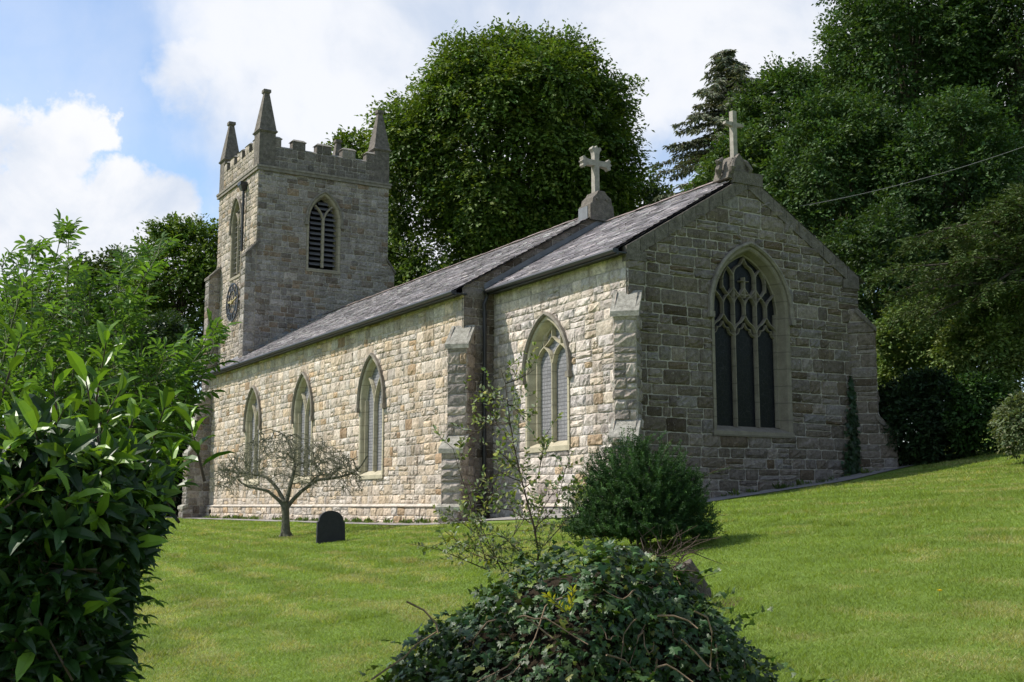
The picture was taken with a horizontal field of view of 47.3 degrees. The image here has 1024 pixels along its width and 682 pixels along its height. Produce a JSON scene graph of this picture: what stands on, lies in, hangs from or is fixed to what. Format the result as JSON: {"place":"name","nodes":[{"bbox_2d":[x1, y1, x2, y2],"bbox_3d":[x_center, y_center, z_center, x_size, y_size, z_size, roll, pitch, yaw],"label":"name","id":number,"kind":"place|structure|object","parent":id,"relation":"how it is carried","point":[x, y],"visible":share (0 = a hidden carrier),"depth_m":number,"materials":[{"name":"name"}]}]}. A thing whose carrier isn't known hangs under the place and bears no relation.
{"place":"outdoors","nodes":[
{"label":"outdoors","id":0,"kind":"place"},
{"bbox_2d":[0,0,1023,442],"label":"sky","id":1,"kind":"structure","parent":0,"point":[115,115],"materials":[{"name":"blue"}]},
{"bbox_2d":[165,459,929,524],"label":"path","id":2,"kind":"structure","parent":0,"point":[854,476],"depth_m":25.77,"materials":[{"name":"grey stone"}]},
{"bbox_2d":[126,431,1023,681],"bbox_3d":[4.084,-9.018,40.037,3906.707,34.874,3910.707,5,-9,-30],"label":"lawn","id":3,"kind":"structure","parent":0,"point":[744,565],"depth_m":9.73,"materials":[{"name":"green plant"}]},
{"bbox_2d":[0,281,92,425],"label":"broadleaf tree","id":4,"kind":"object","parent":3,"relation":"on","point":[37,288],"visible":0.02,"depth_m":71.40,"materials":[{"name":"green plant"}]},
{"bbox_2d":[38,242,156,381],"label":"broadleaf tree","id":5,"kind":"object","parent":3,"relation":"on","point":[98,265],"visible":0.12,"depth_m":69.88,"materials":[{"name":"green plant"}]},
{"bbox_2d":[0,318,234,681],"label":"laurel hedge","id":6,"kind":"object","parent":3,"relation":"on","point":[85,524],"visible":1,"depth_m":3.60,"materials":[{"name":"green plant"}]},
{"bbox_2d":[0,208,241,679],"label":"elder bush","id":7,"kind":"object","parent":3,"relation":"on","point":[164,368],"visible":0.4,"depth_m":5.63,"materials":[{"name":"green plant"}]},
{"bbox_2d":[107,308,201,404],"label":"holly tree","id":8,"kind":"object","parent":3,"relation":"on","point":[176,325],"visible":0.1,"depth_m":53.81,"materials":[{"name":"green plant"}]},
{"bbox_2d":[141,393,191,516],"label":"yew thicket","id":9,"kind":"object","parent":3,"relation":"on","point":[178,502],"visible":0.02,"depth_m":50.35,"materials":[{"name":"green plant"}]},
{"bbox_2d":[115,211,218,498],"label":"broadleaf tree","id":10,"kind":"object","parent":3,"relation":"on","point":[185,284],"visible":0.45,"depth_m":62.58,"materials":[{"name":"green plant"}]},
{"bbox_2d":[209,429,367,536],"bbox_3d":[-5.385,3.452,28.047,3.500,2.662,3.173,5,-9,-30],"label":"tree","id":11,"kind":"object","parent":3,"relation":"on","point":[285,503],"visible":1,"depth_m":27.93,"materials":[{"name":"brown plant"}]},
{"bbox_2d":[316,511,344,543],"bbox_3d":[-3.675,3.837,23.729,0.604,0.790,0.101,4,-9,-27],"label":"headstone","id":12,"kind":"object","parent":3,"relation":"on","point":[330,525],"visible":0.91,"depth_m":23.70,"materials":[{"name":"black stone"}]},
{"bbox_2d":[321,124,371,159],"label":"broadleaf tree","id":13,"kind":"object","parent":3,"relation":"on","point":[346,142],"visible":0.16,"depth_m":67.15,"materials":[{"name":"green plant"}]},
{"bbox_2d":[405,341,590,582],"bbox_3d":[-0.068,1.092,7.515,1.074,2.270,0.936,-2,-8,12],"label":"spindly shrub","id":14,"kind":"object","parent":3,"relation":"on","point":[545,439],"visible":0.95,"depth_m":7.51,"materials":[{"name":"green plant"}]},
{"bbox_2d":[349,12,663,286],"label":"beech tree","id":15,"kind":"object","parent":3,"relation":"on","point":[530,102],"visible":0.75,"depth_m":56.49,"materials":[{"name":"green plant"}]},
{"bbox_2d":[177,89,898,524],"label":"church","id":16,"kind":"structure","parent":3,"relation":"on","point":[721,319],"depth_m":27.77,"materials":[{"name":"stone"}]},
{"bbox_2d":[228,196,241,281],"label":"belfry window","id":17,"kind":"structure","parent":16,"relation":"in","point":[236,212],"depth_m":49.17,"materials":[{"name":"stone"}]},
{"bbox_2d":[242,385,261,484],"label":"nave window","id":18,"kind":"structure","parent":16,"relation":"in","point":[252,420],"depth_m":41.91,"materials":[{"name":"beige stone"}]},
{"bbox_2d":[290,372,313,482],"bbox_3d":[-6.589,2.730,37.246,0.350,3.524,1.890,5,-9,-30],"label":"nave window","id":19,"kind":"structure","parent":16,"relation":"in","point":[302,410],"depth_m":37.61,"materials":[{"name":"beige stone"}]},
{"bbox_2d":[305,190,343,274],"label":"belfry window","id":20,"kind":"structure","parent":16,"relation":"in","point":[324,216],"depth_m":48.12,"materials":[{"name":"stone"}]},
{"bbox_2d":[355,353,386,479],"bbox_3d":[-3.853,2.081,32.647,0.350,3.524,1.890,5,-9,-30],"label":"nave window","id":21,"kind":"structure","parent":16,"relation":"in","point":[371,397],"depth_m":32.95,"materials":[{"name":"beige stone"}]},
{"bbox_2d":[520,312,573,452],"bbox_3d":[0.878,0.912,26.473,0.410,3.174,2.070,5,-9,-30],"label":"chancel window","id":22,"kind":"structure","parent":16,"relation":"in","point":[550,377],"depth_m":26.73,"materials":[{"name":"beige stone"}]},
{"bbox_2d":[707,241,795,437],"bbox_3d":[5.175,-0.045,25.677,2.480,4.306,0.450,5,-9,-30],"label":"east window","id":23,"kind":"structure","parent":16,"relation":"in","point":[750,309],"depth_m":25.85,"materials":[{"name":"grey stone"}]},
{"bbox_2d":[841,376,861,476],"bbox_3d":[7.797,2.004,26.718,0.920,2.442,0.251,5,-9,-30],"label":"climbing ivy","id":24,"kind":"object","parent":16,"relation":"attached to","point":[852,466],"visible":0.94,"depth_m":26.66,"materials":[{"name":"green plant"}]},
{"bbox_2d":[802,147,1021,205],"bbox_3d":[9.965,-4.096,25.937,7.044,1.708,0.012,-3,-8,18],"label":"overhead cable","id":25,"kind":"object","parent":16,"relation":"attached to","point":[915,180],"visible":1,"depth_m":26.17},
{"bbox_2d":[203,467,885,522],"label":"weeds","id":26,"kind":"object","parent":3,"relation":"on","point":[418,520],"visible":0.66,"depth_m":29.08,"materials":[{"name":"green plant"}]},
{"bbox_2d":[358,520,837,681],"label":"ivy mound","id":27,"kind":"object","parent":3,"relation":"on","point":[620,616],"visible":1,"depth_m":5.72,"materials":[{"name":"green plant"}]},
{"bbox_2d":[554,424,731,548],"bbox_3d":[1.572,1.822,14.492,2.075,1.551,2.066,5,-9,-30],"label":"yew shrub","id":28,"kind":"object","parent":3,"relation":"on","point":[632,491],"visible":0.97,"depth_m":14.03,"materials":[{"name":"green plant"}]},
{"bbox_2d":[625,161,674,212],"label":"broadleaf tree","id":29,"kind":"object","parent":3,"relation":"on","point":[651,195],"visible":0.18,"depth_m":62.73,"materials":[{"name":"green plant"}]},
{"bbox_2d":[666,559,711,598],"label":"stone slab","id":30,"kind":"structure","parent":3,"relation":"on","point":[704,590],"depth_m":9.79,"materials":[{"name":"grey stone"}]},
{"bbox_2d":[711,597,742,612],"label":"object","id":31,"kind":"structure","parent":3,"relation":"on","point":[733,604],"depth_m":9.49,"materials":[{"name":"green plant"}]},
{"bbox_2d":[680,113,798,206],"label":"broadleaf tree","id":32,"kind":"object","parent":3,"relation":"on","point":[747,144],"visible":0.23,"depth_m":44.83,"materials":[{"name":"green plant"}]},
{"bbox_2d":[652,49,829,218],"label":"spruce tree","id":33,"kind":"object","parent":3,"relation":"on","point":[726,69],"visible":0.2,"depth_m":51.57,"materials":[{"name":"green plant"}]},
{"bbox_2d":[719,51,841,218],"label":"broadleaf tree","id":34,"kind":"object","parent":3,"relation":"on","point":[783,83],"visible":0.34,"depth_m":47.02,"materials":[{"name":"green plant"}]},
{"bbox_2d":[750,77,941,271],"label":"broadleaf tree","id":35,"kind":"object","parent":3,"relation":"on","point":[839,152],"visible":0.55,"depth_m":40.67,"materials":[{"name":"green plant"}]},
{"bbox_2d":[818,187,950,405],"bbox_3d":[11.656,-0.130,37.375,5.213,9.438,5.419,-5,-9,30],"label":"broadleaf tree","id":36,"kind":"object","parent":3,"relation":"on","point":[852,243],"visible":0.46,"depth_m":36.24,"materials":[{"name":"green plant"}]},
{"bbox_2d":[781,1,1023,379],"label":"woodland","id":37,"kind":"object","parent":3,"relation":"on","point":[895,110],"visible":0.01,"depth_m":58.12,"materials":[{"name":"green plant"}]},
{"bbox_2d":[805,0,1021,441],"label":"broadleaf tree","id":38,"kind":"object","parent":3,"relation":"on","point":[914,29],"visible":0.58,"depth_m":46.75,"materials":[{"name":"green plant"}]},
{"bbox_2d":[872,285,976,408],"bbox_3d":[10.583,0.242,30.287,3.122,3.346,3.173,-2,-8,15],"label":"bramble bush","id":39,"kind":"object","parent":3,"relation":"on","point":[890,351],"visible":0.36,"depth_m":29.54,"materials":[{"name":"green plant"}]},
{"bbox_2d":[878,364,988,465],"bbox_3d":[9.431,1.980,26.918,2.563,2.825,3.410,5,-9,-30],"label":"yew hedge","id":40,"kind":"object","parent":3,"relation":"on","point":[921,394],"visible":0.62,"depth_m":26.34,"materials":[{"name":"green plant"}]},
{"bbox_2d":[851,79,1023,261],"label":"broadleaf tree","id":41,"kind":"object","parent":3,"relation":"on","point":[949,154],"visible":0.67,"depth_m":38.71,"materials":[{"name":"green plant"}]},
{"bbox_2d":[864,181,1023,351],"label":"yew tree","id":42,"kind":"object","parent":3,"relation":"on","point":[993,274],"visible":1,"depth_m":26.99,"materials":[{"name":"green plant"}]},
{"bbox_2d":[914,184,1022,378],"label":"broadleaf tree","id":43,"kind":"object","parent":3,"relation":"on","point":[962,212],"visible":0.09,"depth_m":37.43,"materials":[{"name":"green plant"}]},
{"bbox_2d":[921,0,1023,180],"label":"broadleaf tree","id":44,"kind":"object","parent":3,"relation":"on","point":[1015,92],"visible":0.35,"depth_m":45.67,"materials":[{"name":"green plant"}]},
{"bbox_2d":[926,303,1023,403],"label":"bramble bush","id":45,"kind":"object","parent":3,"relation":"on","point":[1001,347],"visible":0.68,"depth_m":27.53,"materials":[{"name":"green plant"}]},
{"bbox_2d":[934,371,1018,458],"bbox_3d":[10.334,1.663,26.053,2.070,1.986,1.980,1,-8,-7],"label":"laurel bush","id":46,"kind":"object","parent":3,"relation":"on","point":[985,389],"visible":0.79,"depth_m":25.62,"materials":[{"name":"green plant"}]},
{"bbox_2d":[986,390,1023,460],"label":"pale shrub","id":47,"kind":"object","parent":3,"relation":"on","point":[1007,420],"visible":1,"depth_m":21.82,"materials":[{"name":"green plant"}]}
]}

